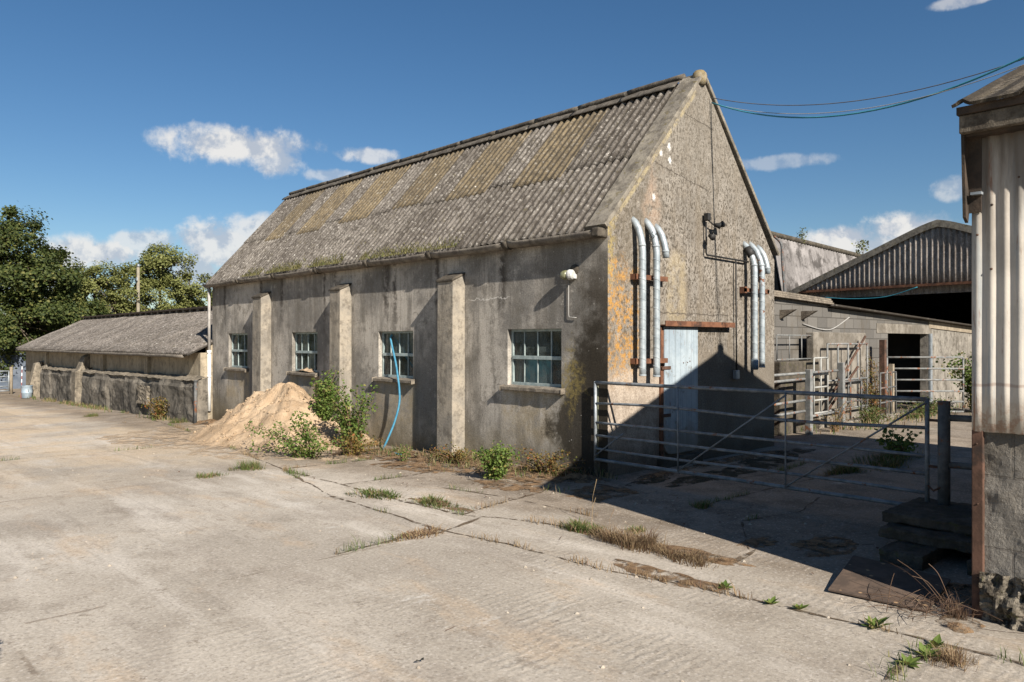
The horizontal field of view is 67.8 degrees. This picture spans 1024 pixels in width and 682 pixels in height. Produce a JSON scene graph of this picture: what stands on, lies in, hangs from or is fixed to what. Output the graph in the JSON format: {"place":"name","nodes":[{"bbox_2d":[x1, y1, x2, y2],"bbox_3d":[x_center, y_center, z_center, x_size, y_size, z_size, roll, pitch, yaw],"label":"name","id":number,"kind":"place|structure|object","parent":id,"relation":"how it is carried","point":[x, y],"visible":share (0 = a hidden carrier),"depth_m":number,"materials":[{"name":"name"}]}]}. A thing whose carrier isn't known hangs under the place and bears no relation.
{"place":"outdoors","nodes":[
{"label":"outdoors","id":0,"kind":"place"},
{"bbox_2d":[299,367,314,371],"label":"spilled sand","id":1,"kind":"structure","parent":0,"point":[307,369],"depth_m":15.43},
{"bbox_2d":[0,389,1023,681],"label":"yard","id":2,"kind":"structure","parent":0,"point":[276,585],"depth_m":5.74,"materials":[{"name":"concrete"}]},
{"bbox_2d":[10,367,12,393],"bbox_3d":[-21.897,1.740,33.296,0.111,1.220,0.111,0,0,-21],"label":"wooden post","id":3,"kind":"object","parent":2,"relation":"on","point":[11,380],"visible":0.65,"depth_m":33.25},
{"bbox_2d":[0,370,9,391],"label":"field gate","id":4,"kind":"structure","parent":3,"relation":"attached to","point":[8,381],"depth_m":33.18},
{"bbox_2d":[0,342,25,388],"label":"sheeted shed","id":5,"kind":"structure","parent":2,"relation":"on","point":[20,362],"depth_m":37.69,"materials":[{"name":"metal"}]},
{"bbox_2d":[21,385,32,397],"bbox_3d":[-18.952,1.978,29.750,0.410,0.490,0.404,0,0,7],"label":"metal bin","id":6,"kind":"object","parent":2,"relation":"on","point":[26,391],"visible":0.98,"depth_m":29.60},
{"bbox_2d":[28,361,41,396],"bbox_3d":[-19.079,1.629,30.318,0.586,1.642,0.400,0,0,-43],"label":"buttress fin","id":7,"kind":"object","parent":2,"relation":"on","point":[34,379],"visible":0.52,"depth_m":30.25,"materials":[{"name":"concrete"}]},
{"bbox_2d":[0,205,112,377],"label":"tree","id":8,"kind":"object","parent":2,"relation":"on","point":[28,277],"visible":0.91,"depth_m":37.77,"materials":[{"name":"green plant"}]},
{"bbox_2d":[40,363,75,402],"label":"stained wall","id":9,"kind":"structure","parent":2,"relation":"on","point":[55,382],"depth_m":27.84,"materials":[{"name":"black concrete"}]},
{"bbox_2d":[82,412,98,416],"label":"grass tuft","id":10,"kind":"object","parent":2,"relation":"on","point":[93,415],"visible":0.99,"depth_m":20.40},
{"bbox_2d":[15,306,212,418],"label":"shed","id":11,"kind":"structure","parent":2,"relation":"on","point":[169,341],"depth_m":24.26,"materials":[{"name":"concrete"}]},
{"bbox_2d":[71,354,89,403],"bbox_3d":[-14.600,1.404,25.745,0.455,1.892,0.500,0,0,-43],"label":"buttress fin","id":12,"kind":"object","parent":11,"relation":"attached to","point":[76,376],"visible":0.63,"depth_m":25.55,"materials":[{"name":"concrete"}]},
{"bbox_2d":[136,264,139,311],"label":"telegraph pole","id":13,"kind":"object","parent":2,"relation":"on","point":[138,289],"visible":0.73,"depth_m":44.93,"materials":[{"name":"wood"}]},
{"bbox_2d":[81,367,207,422],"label":"stained wall","id":14,"kind":"structure","parent":2,"relation":"on","point":[116,390],"depth_m":20.68,"materials":[{"name":"black concrete"}]},
{"bbox_2d":[141,396,169,419],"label":"weed clump","id":15,"kind":"object","parent":2,"relation":"on","point":[157,409],"visible":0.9,"depth_m":19.23,"materials":[{"name":"green plant"}]},
{"bbox_2d":[100,243,212,312],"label":"tree","id":16,"kind":"object","parent":2,"relation":"on","point":[153,266],"visible":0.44,"depth_m":46.44,"materials":[{"name":"green plant"}]},
{"bbox_2d":[169,417,188,423],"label":"grass tuft","id":17,"kind":"object","parent":2,"relation":"on","point":[178,421],"visible":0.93,"depth_m":18.26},
{"bbox_2d":[194,380,197,422],"bbox_3d":[-7.494,1.463,18.041,0.092,1.075,0.092,0,0,24],"label":"steel post","id":18,"kind":"object","parent":2,"relation":"on","point":[195,401],"visible":0.87,"depth_m":18.00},
{"bbox_2d":[194,471,228,479],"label":"grass tuft","id":19,"kind":"object","parent":2,"relation":"on","point":[209,475],"visible":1,"depth_m":10.17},
{"bbox_2d":[227,458,265,470],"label":"grass tuft","id":20,"kind":"object","parent":2,"relation":"on","point":[251,466],"visible":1,"depth_m":10.80,"materials":[{"name":"plant"}]},
{"bbox_2d":[98,425,409,460],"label":"scattered sand","id":21,"kind":"structure","parent":2,"relation":"on","point":[178,443],"depth_m":13.87,"materials":[{"name":"sand"}]},
{"bbox_2d":[187,382,374,452],"bbox_3d":[-4.798,1.368,14.475,2.251,1.134,5.082,0,0,-43],"label":"sand heap","id":22,"kind":"object","parent":2,"relation":"on","point":[278,402],"visible":0.84,"depth_m":13.96,"materials":[{"name":"sand"}]},
{"bbox_2d":[244,411,346,458],"bbox_3d":[-3.514,1.519,12.066,0.912,0.788,2.317,0,0,-43],"label":"bramble","id":23,"kind":"object","parent":2,"relation":"on","point":[311,453],"visible":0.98,"depth_m":11.99,"materials":[{"name":"green plant"}]},
{"bbox_2d":[308,366,342,420],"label":"shrub","id":24,"kind":"object","parent":2,"relation":"on","point":[323,414],"visible":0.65,"depth_m":13.97,"materials":[{"name":"green plant"}]},
{"bbox_2d":[313,432,385,455],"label":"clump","id":25,"kind":"object","parent":2,"relation":"on","point":[353,450],"visible":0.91,"depth_m":12.01,"materials":[{"name":"green plant"}]},
{"bbox_2d":[322,379,379,449],"bbox_3d":[-2.737,1.268,12.800,0.782,1.254,1.245,0,0,-43],"label":"shrub","id":26,"kind":"object","parent":2,"relation":"on","point":[346,422],"visible":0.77,"depth_m":12.68,"materials":[{"name":"green plant"}]},
{"bbox_2d":[345,486,408,500],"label":"grass tuft","id":27,"kind":"object","parent":2,"relation":"on","point":[369,493],"visible":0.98,"depth_m":8.68,"materials":[{"name":"plant"}]},
{"bbox_2d":[396,443,411,461],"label":"weed clump","id":28,"kind":"object","parent":2,"relation":"on","point":[404,456],"visible":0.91,"depth_m":11.28,"materials":[{"name":"green plant"}]},
{"bbox_2d":[383,522,449,543],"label":"grass tuft","id":29,"kind":"object","parent":2,"relation":"on","point":[420,533],"visible":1,"depth_m":6.85,"materials":[{"name":"plant"}]},
{"bbox_2d":[415,494,463,508],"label":"grass tuft","id":30,"kind":"object","parent":2,"relation":"on","point":[432,502],"visible":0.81,"depth_m":8.18,"materials":[{"name":"plant"}]},
{"bbox_2d":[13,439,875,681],"bbox_3d":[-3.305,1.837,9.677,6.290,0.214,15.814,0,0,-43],"label":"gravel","id":31,"kind":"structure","parent":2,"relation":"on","point":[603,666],"depth_m":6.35,"materials":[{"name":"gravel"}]},
{"bbox_2d":[424,442,489,464],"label":"weed clump","id":32,"kind":"object","parent":2,"relation":"on","point":[456,455],"visible":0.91,"depth_m":11.10,"materials":[{"name":"brown plant"}]},
{"bbox_2d":[0,396,968,636],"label":"dry grass","id":33,"kind":"structure","parent":2,"relation":"on","point":[525,544],"depth_m":9.74,"materials":[{"name":"plant"}]},
{"bbox_2d":[203,70,780,477],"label":"farm building","id":34,"kind":"structure","parent":2,"relation":"on","point":[491,340],"depth_m":11.71,"materials":[{"name":"concrete"}]},
{"bbox_2d":[223,333,248,371],"bbox_3d":[-6.423,0.269,17.869,0.218,0.898,1.180,0,0,-43],"label":"window","id":35,"kind":"structure","parent":34,"relation":"in","point":[241,368],"depth_m":17.93,"materials":[{"name":"paint"}]},
{"bbox_2d":[286,332,318,376],"bbox_3d":[-4.227,0.269,15.541,0.217,0.897,1.200,0,0,-43],"label":"window","id":36,"kind":"structure","parent":34,"relation":"in","point":[311,354],"depth_m":15.59,"materials":[{"name":"paint"}]},
{"bbox_2d":[240,233,462,276],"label":"gutter grass","id":37,"kind":"structure","parent":34,"relation":"on","point":[316,264],"depth_m":14.35,"materials":[{"name":"plant"}]},
{"bbox_2d":[382,334,400,448],"bbox_3d":[-2.010,0.843,13.036,0.287,1.929,0.824,0,0,0],"label":"water pipe","id":38,"kind":"object","parent":34,"relation":"attached to","point":[398,407],"visible":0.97,"depth_m":12.79,"materials":[{"name":"plastic"}]},
{"bbox_2d":[372,331,415,383],"bbox_3d":[-2.003,0.278,13.199,0.238,0.896,1.180,0,0,-43],"label":"window","id":39,"kind":"structure","parent":34,"relation":"in","point":[402,341],"depth_m":13.27,"materials":[{"name":"paint"}]},
{"bbox_2d":[500,329,564,394],"bbox_3d":[0.328,0.278,10.744,0.257,0.895,1.210,0,0,-43],"label":"window","id":40,"kind":"structure","parent":34,"relation":"in","point":[537,370],"depth_m":10.83,"materials":[{"name":"paint"}]},
{"bbox_2d":[560,264,578,317],"bbox_3d":[0.747,-0.661,10.123,0.170,0.714,0.231,0,0,-43],"label":"wall lamp","id":41,"kind":"object","parent":34,"relation":"attached to","point":[571,273],"visible":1,"depth_m":10.09,"materials":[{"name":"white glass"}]},
{"bbox_2d":[630,216,669,376],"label":"vent ducts","id":42,"kind":"object","parent":34,"relation":"attached to","point":[656,360],"visible":1,"depth_m":10.13,"materials":[{"name":"metal"}]},
{"bbox_2d":[662,327,697,453],"bbox_3d":[2.373,0.690,10.778,0.890,1.780,0.048,0,0,-43],"label":"door","id":43,"kind":"structure","parent":34,"relation":"in","point":[680,343],"depth_m":10.79,"materials":[{"name":"blue paint"}]},
{"bbox_2d":[704,213,748,378],"bbox_3d":[3.310,-0.645,11.566,1.268,2.470,0.175,0,0,-45],"label":"floodlight","id":44,"kind":"object","parent":34,"relation":"attached to","point":[736,372],"visible":1,"depth_m":11.66,"materials":[{"name":"metal"}]},
{"bbox_2d":[739,241,770,369],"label":"vent ducts","id":45,"kind":"object","parent":34,"relation":"attached to","point":[752,250],"visible":1,"depth_m":12.00,"materials":[{"name":"metal"}]},
{"bbox_2d":[710,58,1023,105],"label":"overhead cable","id":46,"kind":"object","parent":34,"relation":"attached to","point":[865,99],"visible":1,"depth_m":9.25,"materials":[{"name":"rubber"}]},
{"bbox_2d":[711,56,1023,117],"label":"overhead cable","id":47,"kind":"object","parent":34,"relation":"attached to","point":[990,72],"visible":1,"depth_m":9.09,"materials":[{"name":"rubber"}]},
{"bbox_2d":[726,64,1023,113],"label":"overhead cable","id":48,"kind":"object","parent":34,"relation":"attached to","point":[882,105],"visible":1,"depth_m":9.05,"materials":[{"name":"rubber"}]},
{"bbox_2d":[471,440,519,479],"bbox_3d":[-0.209,1.570,9.706,0.647,0.547,0.601,0,0,-43],"label":"weed clump","id":49,"kind":"object","parent":2,"relation":"on","point":[494,462],"visible":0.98,"depth_m":9.64,"materials":[{"name":"green plant"}]},
{"bbox_2d":[1,394,1023,681],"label":"grass","id":50,"kind":"structure","parent":2,"relation":"on","point":[293,474],"depth_m":9.99,"materials":[{"name":"plant"}]},
{"bbox_2d":[2,405,1022,679],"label":"joint soil","id":51,"kind":"structure","parent":2,"relation":"on","point":[900,667],"depth_m":6.83,"materials":[{"name":"soil"}]},
{"bbox_2d":[764,595,779,603],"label":"dandelion","id":52,"kind":"object","parent":51,"relation":"on","point":[773,600],"visible":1,"depth_m":5.09,"materials":[{"name":"green plant"}]},
{"bbox_2d":[861,616,893,627],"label":"dandelion","id":53,"kind":"object","parent":51,"relation":"on","point":[879,621],"visible":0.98,"depth_m":4.67,"materials":[{"name":"green plant"}]},
{"bbox_2d":[895,653,922,667],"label":"dandelion","id":54,"kind":"object","parent":51,"relation":"on","point":[910,659],"visible":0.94,"depth_m":4.12,"materials":[{"name":"green plant"}]},
{"bbox_2d":[911,641,941,656],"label":"dandelion","id":55,"kind":"object","parent":51,"relation":"on","point":[922,646],"visible":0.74,"depth_m":4.25,"materials":[{"name":"green plant"}]},
{"bbox_2d":[923,634,943,647],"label":"dandelion","id":56,"kind":"object","parent":51,"relation":"on","point":[936,642],"visible":0.96,"depth_m":4.36,"materials":[{"name":"green plant"}]},
{"bbox_2d":[509,444,584,475],"bbox_3d":[0.380,1.587,10.028,0.496,0.403,1.235,0,0,-43],"label":"weed clump","id":57,"kind":"object","parent":2,"relation":"on","point":[538,464],"visible":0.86,"depth_m":9.95,"materials":[{"name":"brown plant"}]},
{"bbox_2d":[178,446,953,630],"bbox_3d":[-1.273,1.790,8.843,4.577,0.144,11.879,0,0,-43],"label":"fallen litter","id":58,"kind":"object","parent":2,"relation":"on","point":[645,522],"visible":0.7,"depth_m":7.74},
{"bbox_2d":[554,514,610,535],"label":"grass tuft","id":59,"kind":"object","parent":2,"relation":"on","point":[572,527],"visible":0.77,"depth_m":7.05,"materials":[{"name":"plant"}]},
{"bbox_2d":[191,419,985,633],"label":"dirt","id":60,"kind":"structure","parent":2,"relation":"on","point":[573,476],"depth_m":8.84,"materials":[{"name":"brown soil"}]},
{"bbox_2d":[594,386,600,476],"bbox_3d":[1.135,1.215,9.890,0.110,1.270,0.100,0,0,-43],"label":"gate post","id":61,"kind":"object","parent":2,"relation":"on","point":[597,466],"visible":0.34,"depth_m":9.86,"materials":[{"name":"metal"}]},
{"bbox_2d":[592,479,613,520],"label":"dry stalks","id":62,"kind":"object","parent":2,"relation":"on","point":[594,501],"visible":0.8,"depth_m":7.29,"materials":[{"name":"brown plant"}]},
{"bbox_2d":[582,520,680,553],"bbox_3d":[0.995,1.662,6.612,0.603,0.182,1.011,0,0,-43],"label":"grass tuft","id":63,"kind":"object","parent":2,"relation":"on","point":[630,539],"visible":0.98,"depth_m":6.54,"materials":[{"name":"plant"}]},
{"bbox_2d":[625,524,647,533],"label":"grass tuft","id":64,"kind":"object","parent":2,"relation":"on","point":[639,528],"visible":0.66,"depth_m":7.00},
{"bbox_2d":[646,540,724,570],"bbox_3d":[1.377,1.703,6.114,0.414,0.101,0.843,0,0,-43],"label":"grass tuft","id":65,"kind":"object","parent":2,"relation":"on","point":[670,554],"visible":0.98,"depth_m":6.10,"materials":[{"name":"plant"}]},
{"bbox_2d":[685,498,711,508],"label":"grass tuft","id":66,"kind":"object","parent":2,"relation":"on","point":[704,505],"visible":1,"depth_m":8.00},
{"bbox_2d":[625,448,815,487],"bbox_3d":[3.262,1.748,10.648,4.733,0.016,0.786,0,0,-43],"label":"moss","id":67,"kind":"object","parent":2,"relation":"on","point":[755,464],"visible":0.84,"depth_m":10.18,"materials":[{"name":"plant"}]},
{"bbox_2d":[718,580,732,588],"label":"dandelion","id":68,"kind":"object","parent":2,"relation":"on","point":[726,585],"visible":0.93,"depth_m":5.40,"materials":[{"name":"green plant"}]},
{"bbox_2d":[774,360,818,435],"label":"yard wall","id":69,"kind":"structure","parent":2,"relation":"on","point":[788,367],"depth_m":14.46,"materials":[{"name":"concrete"}]},
{"bbox_2d":[776,334,811,359],"bbox_3d":[5.497,0.120,14.761,1.522,0.484,0.028,0,0,-43],"label":"railing","id":70,"kind":"object","parent":69,"relation":"on","point":[789,347],"visible":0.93,"depth_m":14.58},
{"bbox_2d":[792,603,808,609],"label":"dandelion","id":71,"kind":"object","parent":2,"relation":"on","point":[800,607],"visible":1,"depth_m":4.97,"materials":[{"name":"green plant"}]},
{"bbox_2d":[774,369,838,416],"bbox_3d":[5.457,1.150,14.177,3.040,1.300,0.126,0,0,-43],"label":"cattle rail","id":72,"kind":"object","parent":2,"relation":"on","point":[793,380],"visible":0.48,"depth_m":13.96,"materials":[{"name":"metal"}]},
{"bbox_2d":[813,357,828,413],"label":"pen gate","id":73,"kind":"structure","parent":72,"relation":"attached to","point":[820,387],"depth_m":14.89,"materials":[{"name":"metal"}]},
{"bbox_2d":[805,369,812,434],"bbox_3d":[5.552,1.190,14.236,0.110,1.320,0.110,0,0,-43],"label":"steel post","id":74,"kind":"object","parent":2,"relation":"on","point":[809,400],"visible":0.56,"depth_m":14.20,"materials":[{"name":"metal"}]},
{"bbox_2d":[771,231,861,291],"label":"sheeted barn","id":75,"kind":"structure","parent":2,"relation":"on","point":[796,263],"depth_m":37.09,"materials":[{"name":"metal"}]},
{"bbox_2d":[796,227,807,244],"bbox_3d":[14.262,-5.148,37.456,0.592,0.933,0.596,0,0,-3],"label":"young sapling","id":76,"kind":"object","parent":75,"relation":"on","point":[801,235],"visible":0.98,"depth_m":37.47,"materials":[{"name":"green plant"}]},
{"bbox_2d":[806,332,865,427],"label":"yard wall","id":77,"kind":"structure","parent":2,"relation":"on","point":[816,342],"depth_m":15.84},
{"bbox_2d":[816,400,856,431],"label":"weed clump","id":78,"kind":"object","parent":2,"relation":"on","point":[835,420],"visible":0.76,"depth_m":14.67,"materials":[{"name":"beige plant"}]},
{"bbox_2d":[838,362,844,428],"bbox_3d":[6.578,1.140,15.203,0.110,1.420,0.110,0,0,-43],"label":"steel post","id":79,"kind":"object","parent":2,"relation":"on","point":[841,379],"visible":0.56,"depth_m":15.16,"materials":[{"name":"metal"}]},
{"bbox_2d":[823,462,867,474],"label":"grass tuft","id":80,"kind":"object","parent":2,"relation":"on","point":[850,470],"visible":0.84,"depth_m":10.12,"materials":[{"name":"plant"}]},
{"bbox_2d":[859,353,884,413],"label":"weed clump","id":81,"kind":"object","parent":2,"relation":"on","point":[874,402],"visible":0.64,"depth_m":16.75,"materials":[{"name":"green plant"}]},
{"bbox_2d":[854,403,890,423],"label":"weed clump","id":82,"kind":"object","parent":2,"relation":"on","point":[873,417],"visible":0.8,"depth_m":15.92,"materials":[{"name":"green plant"}]},
{"bbox_2d":[774,290,971,415],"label":"block shed","id":83,"kind":"structure","parent":2,"relation":"on","point":[901,334],"depth_m":19.02,"materials":[{"name":"grey concrete"}]},
{"bbox_2d":[788,220,971,323],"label":"open barn","id":84,"kind":"structure","parent":2,"relation":"on","point":[931,261],"depth_m":25.29,"materials":[{"name":"metal"}]},
{"bbox_2d":[851,240,868,253],"bbox_3d":[12.154,-3.228,26.341,0.555,0.667,0.677,0,0,-15],"label":"young sapling","id":85,"kind":"object","parent":84,"relation":"on","point":[862,247],"visible":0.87,"depth_m":26.34,"materials":[{"name":"green plant"}]},
{"bbox_2d":[824,287,916,298],"bbox_3d":[12.023,-1.583,25.683,0.028,0.316,3.205,0,0,-38],"label":"rope","id":86,"kind":"object","parent":84,"relation":"hanging from","point":[870,298],"visible":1,"depth_m":25.66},
{"bbox_2d":[879,340,886,413],"bbox_3d":[8.606,0.910,17.666,0.130,1.880,0.120,0,0,-43],"label":"rusty post","id":87,"kind":"object","parent":2,"relation":"on","point":[883,355],"visible":0.5,"depth_m":17.62,"materials":[{"name":"metal"}]},
{"bbox_2d":[851,447,924,471],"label":"grass tuft","id":88,"kind":"object","parent":2,"relation":"on","point":[887,458],"visible":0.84,"depth_m":10.93,"materials":[{"name":"plant"}]},
{"bbox_2d":[828,555,950,611],"bbox_3d":[2.663,1.704,5.407,0.684,0.079,0.774,0,0,41],"label":"steel plate","id":89,"kind":"object","parent":2,"relation":"on","point":[858,576],"visible":0.86,"depth_m":5.37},
{"bbox_2d":[888,364,893,411],"bbox_3d":[9.071,1.200,18.201,0.100,1.300,0.100,0,0,-43],"label":"wooden post","id":90,"kind":"object","parent":2,"relation":"on","point":[890,367],"visible":0.57,"depth_m":18.16,"materials":[{"name":"wood"}]},
{"bbox_2d":[887,356,963,412],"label":"wide pen gate","id":91,"kind":"structure","parent":90,"relation":"attached to","point":[962,380],"depth_m":18.20,"materials":[{"name":"metal"}]},
{"bbox_2d":[874,428,921,456],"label":"dock plant","id":92,"kind":"object","parent":2,"relation":"on","point":[899,442],"visible":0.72,"depth_m":11.51,"materials":[{"name":"green plant"}]},
{"bbox_2d":[845,401,967,427],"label":"kerb","id":93,"kind":"structure","parent":2,"relation":"on","point":[888,413],"depth_m":17.06,"materials":[{"name":"concrete"}]},
{"bbox_2d":[826,336,867,411],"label":"pen gate","id":94,"kind":"structure","parent":93,"relation":"on","point":[847,369],"depth_m":15.88,"materials":[{"name":"metal"}]},
{"bbox_2d":[845,379,861,419],"bbox_3d":[6.989,1.240,15.729,0.040,0.855,1.232,0,0,45],"label":"pen hurdle","id":95,"kind":"object","parent":93,"relation":"on","point":[850,400],"visible":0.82,"depth_m":15.74,"materials":[{"name":"metal"}]},
{"bbox_2d":[879,371,896,418],"bbox_3d":[8.354,1.185,16.906,0.040,1.005,1.033,0,0,44],"label":"pen hurdle","id":96,"kind":"object","parent":93,"relation":"on","point":[885,387],"visible":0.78,"depth_m":17.01,"materials":[{"name":"metal"}]},
{"bbox_2d":[879,540,956,570],"bbox_3d":[3.507,1.710,6.369,1.428,0.164,0.338,0,0,-43],"label":"concrete block","id":97,"kind":"object","parent":2,"relation":"on","point":[915,556],"depth_m":5.94,"materials":[{"name":"concrete"}]},
{"bbox_2d":[878,522,971,553],"bbox_3d":[3.774,1.592,6.387,1.118,0.106,0.956,0,0,-43],"label":"concrete block","id":98,"kind":"object","parent":97,"relation":"on","point":[939,539],"depth_m":6.12,"materials":[{"name":"concrete"}]},
{"bbox_2d":[882,497,971,534],"bbox_3d":[3.824,1.505,6.505,0.918,0.100,0.978,0,0,-43],"label":"concrete block","id":99,"kind":"object","parent":98,"relation":"on","point":[954,517],"depth_m":6.44,"materials":[{"name":"concrete"}]},
{"bbox_2d":[927,401,971,505],"bbox_3d":[4.110,1.120,6.606,0.112,1.160,0.921,0,0,-43],"label":"gate post","id":100,"kind":"object","parent":99,"relation":"on","point":[944,420],"visible":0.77,"depth_m":6.80,"materials":[{"name":"metal"}]},
{"bbox_2d":[593,381,929,505],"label":"field gate","id":101,"kind":"structure","parent":100,"relation":"attached to","point":[926,455],"depth_m":7.99,"materials":[{"name":"metal"}]},
{"bbox_2d":[893,396,955,419],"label":"weed clump","id":102,"kind":"object","parent":2,"relation":"on","point":[921,410],"visible":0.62,"depth_m":17.53,"materials":[{"name":"green plant"}]},
{"bbox_2d":[863,559,1023,633],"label":"dry stalks","id":103,"kind":"object","parent":2,"relation":"on","point":[919,602],"visible":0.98,"depth_m":4.88,"materials":[{"name":"plant"}]},
{"bbox_2d":[932,351,971,409],"bbox_3d":[11.469,1.010,18.671,1.977,1.595,1.698,0,0,-43],"label":"bush","id":104,"kind":"object","parent":2,"relation":"on","point":[967,383],"visible":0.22,"depth_m":18.61,"materials":[{"name":"green plant"}]},
{"bbox_2d":[924,640,980,672],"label":"grass tuft","id":105,"kind":"object","parent":2,"relation":"on","point":[952,657],"visible":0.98,"depth_m":4.16,"materials":[{"name":"plant"}]},
{"bbox_2d":[934,589,978,620],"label":"grass tuft","id":106,"kind":"object","parent":2,"relation":"on","point":[960,612],"visible":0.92,"depth_m":4.83,"materials":[{"name":"plant"}]},
{"bbox_2d":[967,558,971,575],"bbox_3d":[3.937,1.709,6.018,1.290,0.162,0.276,0,0,-43],"label":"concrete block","id":107,"kind":"object","parent":2,"relation":"on","point":[969,566],"depth_m":5.66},
{"bbox_2d":[951,65,1023,631],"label":"corrugated shed","id":108,"kind":"structure","parent":2,"relation":"on","point":[991,125],"depth_m":4.74,"materials":[{"name":"paint"}]},
{"bbox_2d":[0,0,1023,313],"label":"sky","id":109,"kind":"structure","parent":0,"point":[133,124],"materials":[{"name":"blue"}]},
{"label":"ground","id":110,"kind":"structure","parent":0,"visible":0},
{"bbox_2d":[71,258,141,314],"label":"tree","id":111,"kind":"object","parent":110,"relation":"on","point":[93,284],"visible":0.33,"depth_m":44.55,"materials":[{"name":"green plant"}]}
]}

